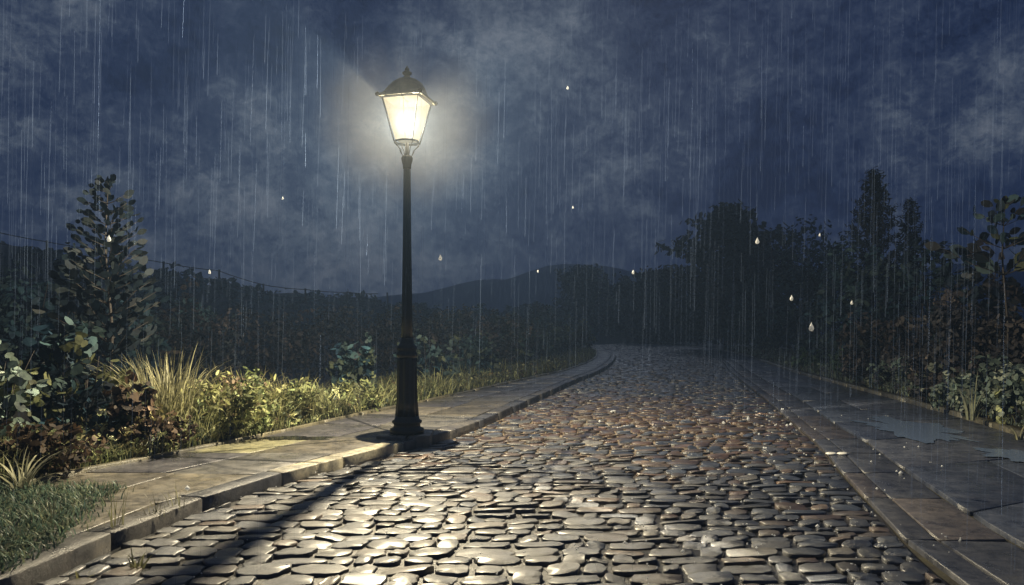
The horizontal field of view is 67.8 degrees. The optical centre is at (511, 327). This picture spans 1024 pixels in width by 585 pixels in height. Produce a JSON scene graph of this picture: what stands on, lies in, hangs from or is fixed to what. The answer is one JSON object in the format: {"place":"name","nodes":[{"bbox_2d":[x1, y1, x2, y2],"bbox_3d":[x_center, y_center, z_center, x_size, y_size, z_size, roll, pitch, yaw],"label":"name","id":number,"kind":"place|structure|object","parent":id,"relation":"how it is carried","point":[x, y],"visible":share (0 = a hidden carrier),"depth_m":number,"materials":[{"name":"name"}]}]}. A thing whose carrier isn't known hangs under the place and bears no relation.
{"place":"outdoors","nodes":[
{"label":"outdoors","id":0,"kind":"place"},
{"bbox_2d":[0,344,596,484],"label":"bank","id":1,"kind":"structure","parent":0,"point":[324,384],"depth_m":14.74,"materials":[{"name":"green plant"}]},
{"bbox_2d":[0,340,51,445],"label":"broad leaved shrub","id":2,"kind":"object","parent":1,"relation":"on","point":[18,399],"visible":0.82,"depth_m":6.57,"materials":[{"name":"green plant"}]},
{"bbox_2d":[0,446,75,493],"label":"sprawling tuft","id":3,"kind":"object","parent":1,"relation":"on","point":[23,478],"visible":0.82,"depth_m":5.55,"materials":[{"name":"green plant"}]},
{"bbox_2d":[0,418,109,478],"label":"dry shrub","id":4,"kind":"object","parent":1,"relation":"on","point":[25,437],"visible":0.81,"depth_m":6.07,"materials":[{"name":"brown plant"}]},
{"bbox_2d":[7,316,132,431],"bbox_3d":[-4.512,0.569,7.784,1.319,1.368,0.947,0,0,0],"label":"broad leaved shrub","id":5,"kind":"object","parent":1,"relation":"on","point":[78,383],"visible":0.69,"depth_m":7.72,"materials":[{"name":"green plant"}]},
{"bbox_2d":[31,174,169,403],"bbox_3d":[-5.115,-0.254,9.492,1.483,3.310,1.405,0,0,-32],"label":"leafy sapling","id":6,"kind":"object","parent":1,"relation":"on","point":[92,315],"visible":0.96,"depth_m":9.41,"materials":[{"name":"green plant"}]},
{"bbox_2d":[90,370,165,449],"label":"broad leaved shrub","id":7,"kind":"object","parent":1,"relation":"on","point":[144,401],"visible":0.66,"depth_m":7.13,"materials":[{"name":"brown plant"}]},
{"bbox_2d":[107,403,198,455],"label":"dry shrub","id":8,"kind":"object","parent":1,"relation":"on","point":[174,430],"visible":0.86,"depth_m":7.08,"materials":[{"name":"brown plant"}]},
{"bbox_2d":[86,345,229,433],"bbox_3d":[-3.684,0.627,8.030,1.725,0.986,1.915,0,0,0],"label":"grass tuft","id":9,"kind":"object","parent":1,"relation":"on","point":[168,398],"visible":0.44,"depth_m":7.86,"materials":[{"name":"plant"}]},
{"bbox_2d":[102,379,254,433],"bbox_3d":[-3.270,0.820,8.066,1.622,0.680,1.848,0,0,16],"label":"grass tuft","id":10,"kind":"object","parent":1,"relation":"on","point":[204,420],"visible":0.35,"depth_m":7.87,"materials":[{"name":"green plant"}]},
{"bbox_2d":[190,374,266,419],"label":"seed head plant","id":11,"kind":"object","parent":1,"relation":"on","point":[235,381],"visible":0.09,"depth_m":8.90,"materials":[{"name":"green plant"}]},
{"bbox_2d":[181,366,280,436],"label":"yellow shrub","id":12,"kind":"object","parent":1,"relation":"on","point":[248,393],"visible":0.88,"depth_m":8.11,"materials":[{"name":"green plant"}]},
{"bbox_2d":[193,366,299,423],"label":"bush","id":13,"kind":"object","parent":1,"relation":"on","point":[252,409],"visible":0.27,"depth_m":8.66,"materials":[{"name":"green plant"}]},
{"bbox_2d":[222,376,324,427],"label":"grass tuft","id":14,"kind":"object","parent":1,"relation":"on","point":[279,413],"visible":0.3,"depth_m":8.99,"materials":[{"name":"green plant"}]},
{"bbox_2d":[0,356,576,481],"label":"ground cover","id":15,"kind":"object","parent":1,"relation":"on","point":[80,436],"visible":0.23,"depth_m":8.62,"materials":[{"name":"green plant"}]},
{"bbox_2d":[261,372,335,420],"bbox_3d":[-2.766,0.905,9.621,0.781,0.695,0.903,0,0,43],"label":"yellow shrub","id":16,"kind":"object","parent":1,"relation":"on","point":[301,388],"visible":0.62,"depth_m":9.54,"materials":[{"name":"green plant"}]},
{"bbox_2d":[300,380,370,416],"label":"grass tuft","id":17,"kind":"object","parent":1,"relation":"on","point":[333,403],"visible":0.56,"depth_m":10.13,"materials":[{"name":"green plant"}]},
{"bbox_2d":[326,332,377,391],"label":"verge shrub","id":18,"kind":"object","parent":1,"relation":"on","point":[346,361],"visible":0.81,"depth_m":12.47,"materials":[{"name":"green plant"}]},
{"bbox_2d":[328,378,383,412],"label":"yellow shrub","id":19,"kind":"object","parent":1,"relation":"on","point":[349,386],"visible":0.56,"depth_m":10.86,"materials":[{"name":"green plant"}]},
{"bbox_2d":[333,376,396,404],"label":"grass tuft","id":20,"kind":"object","parent":1,"relation":"on","point":[389,395],"visible":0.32,"depth_m":11.58,"materials":[{"name":"green plant"}]},
{"bbox_2d":[392,329,458,380],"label":"verge shrub","id":21,"kind":"object","parent":1,"relation":"on","point":[423,366],"visible":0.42,"depth_m":14.72,"materials":[{"name":"green plant"}]},
{"bbox_2d":[393,312,470,358],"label":"dark bush","id":22,"kind":"object","parent":1,"relation":"on","point":[432,317],"visible":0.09,"depth_m":25.69,"materials":[{"name":"green plant"}]},
{"bbox_2d":[417,365,475,394],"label":"grass tuft","id":23,"kind":"object","parent":1,"relation":"on","point":[450,389],"visible":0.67,"depth_m":13.32,"materials":[{"name":"green plant"}]},
{"bbox_2d":[440,328,501,374],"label":"verge shrub","id":24,"kind":"object","parent":1,"relation":"on","point":[470,355],"visible":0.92,"depth_m":17.42,"materials":[{"name":"green plant"}]},
{"bbox_2d":[455,302,523,355],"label":"dark bush","id":25,"kind":"object","parent":1,"relation":"on","point":[489,319],"visible":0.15,"depth_m":29.80,"materials":[{"name":"green plant"}]},
{"bbox_2d":[490,316,535,367],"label":"verge shrub","id":26,"kind":"object","parent":1,"relation":"on","point":[524,351],"visible":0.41,"depth_m":20.79,"materials":[{"name":"green plant"}]},
{"bbox_2d":[524,305,564,357],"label":"verge shrub","id":27,"kind":"object","parent":1,"relation":"on","point":[544,337],"visible":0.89,"depth_m":26.84,"materials":[{"name":"green plant"}]},
{"bbox_2d":[0,348,610,560],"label":"pavement","id":28,"kind":"structure","parent":0,"point":[200,469],"depth_m":7.21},
{"bbox_2d":[36,493,62,525],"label":"pavement weed","id":29,"kind":"object","parent":28,"relation":"on","point":[51,511],"visible":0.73,"depth_m":4.58,"materials":[{"name":"green plant"}]},
{"bbox_2d":[0,477,135,573],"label":"grass","id":30,"kind":"structure","parent":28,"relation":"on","point":[12,500],"depth_m":4.80,"materials":[{"name":"green plant"}]},
{"bbox_2d":[254,436,338,439],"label":"puddle","id":31,"kind":"object","parent":28,"relation":"on","point":[295,437],"visible":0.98,"depth_m":8.27,"materials":[{"name":"clear liquid"}]},
{"bbox_2d":[376,429,433,448],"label":"lamp plinth","id":32,"kind":"structure","parent":28,"relation":"on","point":[424,439],"depth_m":8.20,"materials":[{"name":"stone"}]},
{"bbox_2d":[375,66,437,434],"bbox_3d":[-1.160,-0.866,8.420,0.539,4.057,0.539,0,0,14],"label":"street lamp","id":33,"kind":"object","parent":32,"relation":"on","point":[408,102],"visible":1,"depth_m":8.34,"materials":[{"name":"black metal"}]},
{"bbox_2d":[0,245,750,357],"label":"hill","id":34,"kind":"structure","parent":0,"point":[9,251],"depth_m":46.69,"materials":[{"name":"green plant"}]},
{"bbox_2d":[0,232,388,305],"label":"wire fence","id":35,"kind":"object","parent":34,"relation":"on","point":[218,270],"visible":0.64,"depth_m":52.49,"materials":[{"name":"metal"}]},
{"bbox_2d":[0,241,632,343],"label":"hillside scrub","id":36,"kind":"object","parent":34,"relation":"on","point":[231,292],"visible":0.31,"depth_m":49.83,"materials":[{"name":"green plant"}]},
{"bbox_2d":[0,337,962,584],"bbox_3d":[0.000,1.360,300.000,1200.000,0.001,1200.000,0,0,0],"label":"ground","id":37,"kind":"structure","parent":0,"point":[23,415],"depth_m":22.55,"materials":[{"name":"brown soil"}]},
{"bbox_2d":[0,260,88,381],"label":"background bush","id":38,"kind":"object","parent":37,"relation":"on","point":[10,308],"visible":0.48,"depth_m":14.68,"materials":[{"name":"green plant"}]},
{"bbox_2d":[82,287,175,387],"bbox_3d":[-7.754,0.187,15.403,1.732,2.145,1.600,0,0,-13],"label":"background bush","id":39,"kind":"object","parent":37,"relation":"on","point":[160,343],"visible":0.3,"depth_m":15.18,"materials":[{"name":"green plant"}]},
{"bbox_2d":[171,276,205,370],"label":"background bush","id":40,"kind":"object","parent":37,"relation":"on","point":[185,295],"visible":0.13,"depth_m":21.99,"materials":[{"name":"green plant"}]},
{"bbox_2d":[158,295,236,374],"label":"background bush","id":41,"kind":"object","parent":37,"relation":"on","point":[193,304],"visible":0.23,"depth_m":19.76,"materials":[{"name":"green plant"}]},
{"bbox_2d":[0,303,537,388],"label":"hedge","id":42,"kind":"object","parent":37,"relation":"on","point":[282,357],"visible":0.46,"depth_m":17.68,"materials":[{"name":"green plant"}]},
{"bbox_2d":[1,352,597,494],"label":"pavement edging","id":43,"kind":"object","parent":37,"relation":"on","point":[48,478],"visible":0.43,"depth_m":7.93,"materials":[{"name":"stone"}]},
{"bbox_2d":[0,347,615,584],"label":"kerb","id":44,"kind":"structure","parent":37,"relation":"on","point":[72,552],"depth_m":5.50,"materials":[{"name":"stone"}]},
{"bbox_2d":[101,485,129,527],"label":"pavement weed","id":45,"kind":"object","parent":44,"relation":"on","point":[111,522],"visible":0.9,"depth_m":4.62,"materials":[{"name":"green plant"}]},
{"bbox_2d":[139,492,164,518],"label":"pavement weed","id":46,"kind":"object","parent":44,"relation":"on","point":[155,507],"visible":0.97,"depth_m":4.91,"materials":[{"name":"green plant"}]},
{"bbox_2d":[164,484,186,509],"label":"pavement weed","id":47,"kind":"object","parent":44,"relation":"on","point":[175,500],"visible":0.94,"depth_m":5.11,"materials":[{"name":"green plant"}]},
{"bbox_2d":[500,302,566,347],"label":"dark bush","id":48,"kind":"object","parent":37,"relation":"on","point":[537,309],"visible":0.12,"depth_m":43.63,"materials":[{"name":"green plant"}]},
{"bbox_2d":[550,263,616,325],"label":"round tree","id":49,"kind":"object","parent":37,"relation":"on","point":[583,284],"visible":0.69,"depth_m":68.63,"materials":[{"name":"green plant"}]},
{"bbox_2d":[611,266,695,343],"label":"round tree","id":50,"kind":"object","parent":37,"relation":"on","point":[639,313],"visible":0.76,"depth_m":61.02,"materials":[{"name":"green plant"}]},
{"bbox_2d":[646,199,795,348],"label":"spreading tree","id":51,"kind":"object","parent":37,"relation":"on","point":[725,230],"visible":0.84,"depth_m":42.09,"materials":[{"name":"green plant"}]},
{"bbox_2d":[726,366,958,584],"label":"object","id":52,"kind":"object","parent":37,"relation":"on","point":[941,574],"visible":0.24,"depth_m":4.33,"materials":[{"name":"stone"}]},
{"bbox_2d":[615,344,1023,584],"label":"edge strip","id":53,"kind":"object","parent":52,"relation":"on","point":[980,554],"visible":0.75,"depth_m":5.38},
{"bbox_2d":[36,344,948,584],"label":"road","id":54,"kind":"structure","parent":0,"point":[659,365],"depth_m":5.36,"materials":[{"name":"grey stone"}]},
{"bbox_2d":[127,545,157,568],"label":"kerb weed","id":55,"kind":"object","parent":54,"relation":"on","point":[134,565],"visible":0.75,"depth_m":4.13,"materials":[{"name":"green plant"}]},
{"bbox_2d":[184,404,960,584],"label":"rain splashes","id":56,"kind":"object","parent":54,"relation":"on","point":[187,487],"visible":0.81,"depth_m":5.16,"materials":[{"name":"white"}]},
{"bbox_2d":[0,0,1023,297],"label":"sky","id":57,"kind":"structure","parent":0,"point":[214,113],"materials":[{"name":"blue"}]},
{"bbox_2d":[356,263,1023,333],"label":"hill","id":58,"kind":"structure","parent":0,"point":[530,287],"depth_m":159.95,"materials":[{"name":"green plant"}]},
{"bbox_2d":[809,322,813,330],"bbox_3d":[2.554,-0.006,6.500,0.042,0.078,0.042,0,0,0],"label":"raindrop","id":59,"kind":"object","parent":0,"point":[811,327],"visible":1,"depth_m":6.49,"materials":[{"name":"white"}]},
{"bbox_2d":[627,344,1023,549],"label":"pavement","id":60,"kind":"structure","parent":0,"point":[967,478],"depth_m":8.11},
{"bbox_2d":[620,343,1023,437],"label":"pavement edging","id":61,"kind":"object","parent":60,"relation":"on","point":[990,423],"visible":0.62,"depth_m":13.65,"materials":[{"name":"stone"}]},
{"bbox_2d":[851,416,977,442],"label":"puddle","id":62,"kind":"object","parent":60,"relation":"on","point":[926,432],"visible":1,"depth_m":9.39,"materials":[{"name":"grey liquid"}]},
{"bbox_2d":[954,372,996,419],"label":"blade plant","id":63,"kind":"object","parent":60,"relation":"on","point":[972,402],"visible":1,"depth_m":9.84,"materials":[{"name":"green plant"}]},
{"bbox_2d":[973,447,1023,461],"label":"puddle","id":64,"kind":"object","parent":60,"relation":"on","point":[1014,455],"visible":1,"depth_m":7.60,"materials":[{"name":"clear liquid"}]},
{"bbox_2d":[997,419,1023,439],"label":"blade plant","id":65,"kind":"object","parent":60,"relation":"on","point":[1021,436],"visible":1,"depth_m":8.41,"materials":[{"name":"green plant"}]},
{"bbox_2d":[723,345,1023,430],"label":"bank","id":66,"kind":"structure","parent":0,"point":[914,398],"depth_m":17.16,"materials":[{"name":"green plant"}]},
{"bbox_2d":[730,214,839,350],"bbox_3d":[13.328,-2.095,37.042,5.385,6.748,4.251,0,0,0],"label":"dark bush","id":67,"kind":"object","parent":66,"relation":"on","point":[773,268],"visible":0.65,"depth_m":36.42,"materials":[{"name":"green plant"}]},
{"bbox_2d":[788,345,834,368],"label":"green shrub","id":68,"kind":"object","parent":66,"relation":"on","point":[819,357],"visible":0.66,"depth_m":21.30,"materials":[{"name":"green plant"}]},
{"bbox_2d":[782,231,859,353],"bbox_3d":[12.630,-1.303,31.213,3.244,5.212,2.796,0,0,0],"label":"dark bush","id":69,"kind":"object","parent":66,"relation":"on","point":[813,278],"visible":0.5,"depth_m":30.90,"materials":[{"name":"green plant"}]},
{"bbox_2d":[825,345,868,378],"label":"green shrub","id":70,"kind":"object","parent":66,"relation":"on","point":[836,360],"visible":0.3,"depth_m":18.07,"materials":[{"name":"green plant"}]},
{"bbox_2d":[798,238,912,365],"bbox_3d":[9.047,-0.497,19.898,2.576,3.592,2.391,0,0,39],"label":"dark bush","id":71,"kind":"object","parent":66,"relation":"on","point":[830,316],"visible":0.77,"depth_m":19.77,"materials":[{"name":"green plant"}]},
{"bbox_2d":[832,166,920,355],"bbox_3d":[10.501,-1.612,22.036,2.433,6.026,2.359,0,0,-36],"label":"spruce","id":72,"kind":"object","parent":66,"relation":"on","point":[873,187],"visible":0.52,"depth_m":21.88,"materials":[{"name":"green plant"}]},
{"bbox_2d":[736,345,1023,424],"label":"ground cover","id":73,"kind":"object","parent":66,"relation":"on","point":[1020,411],"visible":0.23,"depth_m":18.52,"materials":[{"name":"green plant"}]},
{"bbox_2d":[834,310,932,387],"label":"brown bush","id":74,"kind":"object","parent":66,"relation":"on","point":[887,331],"visible":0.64,"depth_m":15.45,"materials":[{"name":"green plant"}]},
{"bbox_2d":[866,356,913,390],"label":"sage shrub","id":75,"kind":"object","parent":66,"relation":"on","point":[881,374],"visible":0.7,"depth_m":14.77,"materials":[{"name":"green plant"}]},
{"bbox_2d":[883,197,938,341],"bbox_3d":[12.056,-1.274,22.987,1.900,5.348,1.730,0,0,0],"label":"spruce","id":76,"kind":"object","parent":66,"relation":"on","point":[909,213],"visible":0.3,"depth_m":22.92,"materials":[{"name":"green plant"}]},
{"bbox_2d":[882,231,961,371],"bbox_3d":[10.300,-0.563,19.046,1.912,3.638,1.674,0,0,32],"label":"dark bush","id":77,"kind":"object","parent":66,"relation":"on","point":[913,278],"visible":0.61,"depth_m":18.86,"materials":[{"name":"green plant"}]},
{"bbox_2d":[907,362,953,403],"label":"sage shrub","id":78,"kind":"object","parent":66,"relation":"on","point":[919,389],"visible":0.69,"depth_m":12.35,"materials":[{"name":"green plant"}]},
{"bbox_2d":[929,376,959,412],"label":"sage shrub","id":79,"kind":"object","parent":66,"relation":"on","point":[939,392],"visible":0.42,"depth_m":11.17,"materials":[{"name":"green plant"}]},
{"bbox_2d":[881,289,1023,388],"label":"brown bush","id":80,"kind":"object","parent":66,"relation":"on","point":[951,321],"visible":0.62,"depth_m":12.22,"materials":[{"name":"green plant"}]},
{"bbox_2d":[924,194,1023,365],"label":"leaved sapling","id":81,"kind":"object","parent":66,"relation":"on","point":[985,263],"visible":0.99,"depth_m":11.49,"materials":[{"name":"green plant"}]},
{"bbox_2d":[933,239,1023,364],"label":"dark bush","id":82,"kind":"object","parent":66,"relation":"on","point":[993,289],"visible":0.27,"depth_m":13.88,"materials":[{"name":"green plant"}]},
{"bbox_2d":[942,354,1023,416],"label":"sage shrub","id":83,"kind":"object","parent":66,"relation":"on","point":[966,380],"visible":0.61,"depth_m":10.53,"materials":[{"name":"green plant"}]},
{"bbox_2d":[981,372,1021,420],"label":"sage shrub","id":84,"kind":"object","parent":66,"relation":"on","point":[990,405],"visible":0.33,"depth_m":9.85,"materials":[{"name":"green plant"}]},
{"bbox_2d":[985,303,1023,373],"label":"brown bush","id":85,"kind":"object","parent":66,"relation":"on","point":[1013,352],"visible":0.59,"depth_m":11.43,"materials":[{"name":"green plant"}]},
{"bbox_2d":[986,364,1023,423],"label":"sage shrub","id":86,"kind":"object","parent":66,"relation":"on","point":[1004,394],"visible":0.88,"depth_m":9.63,"materials":[{"name":"green plant"}]}
]}

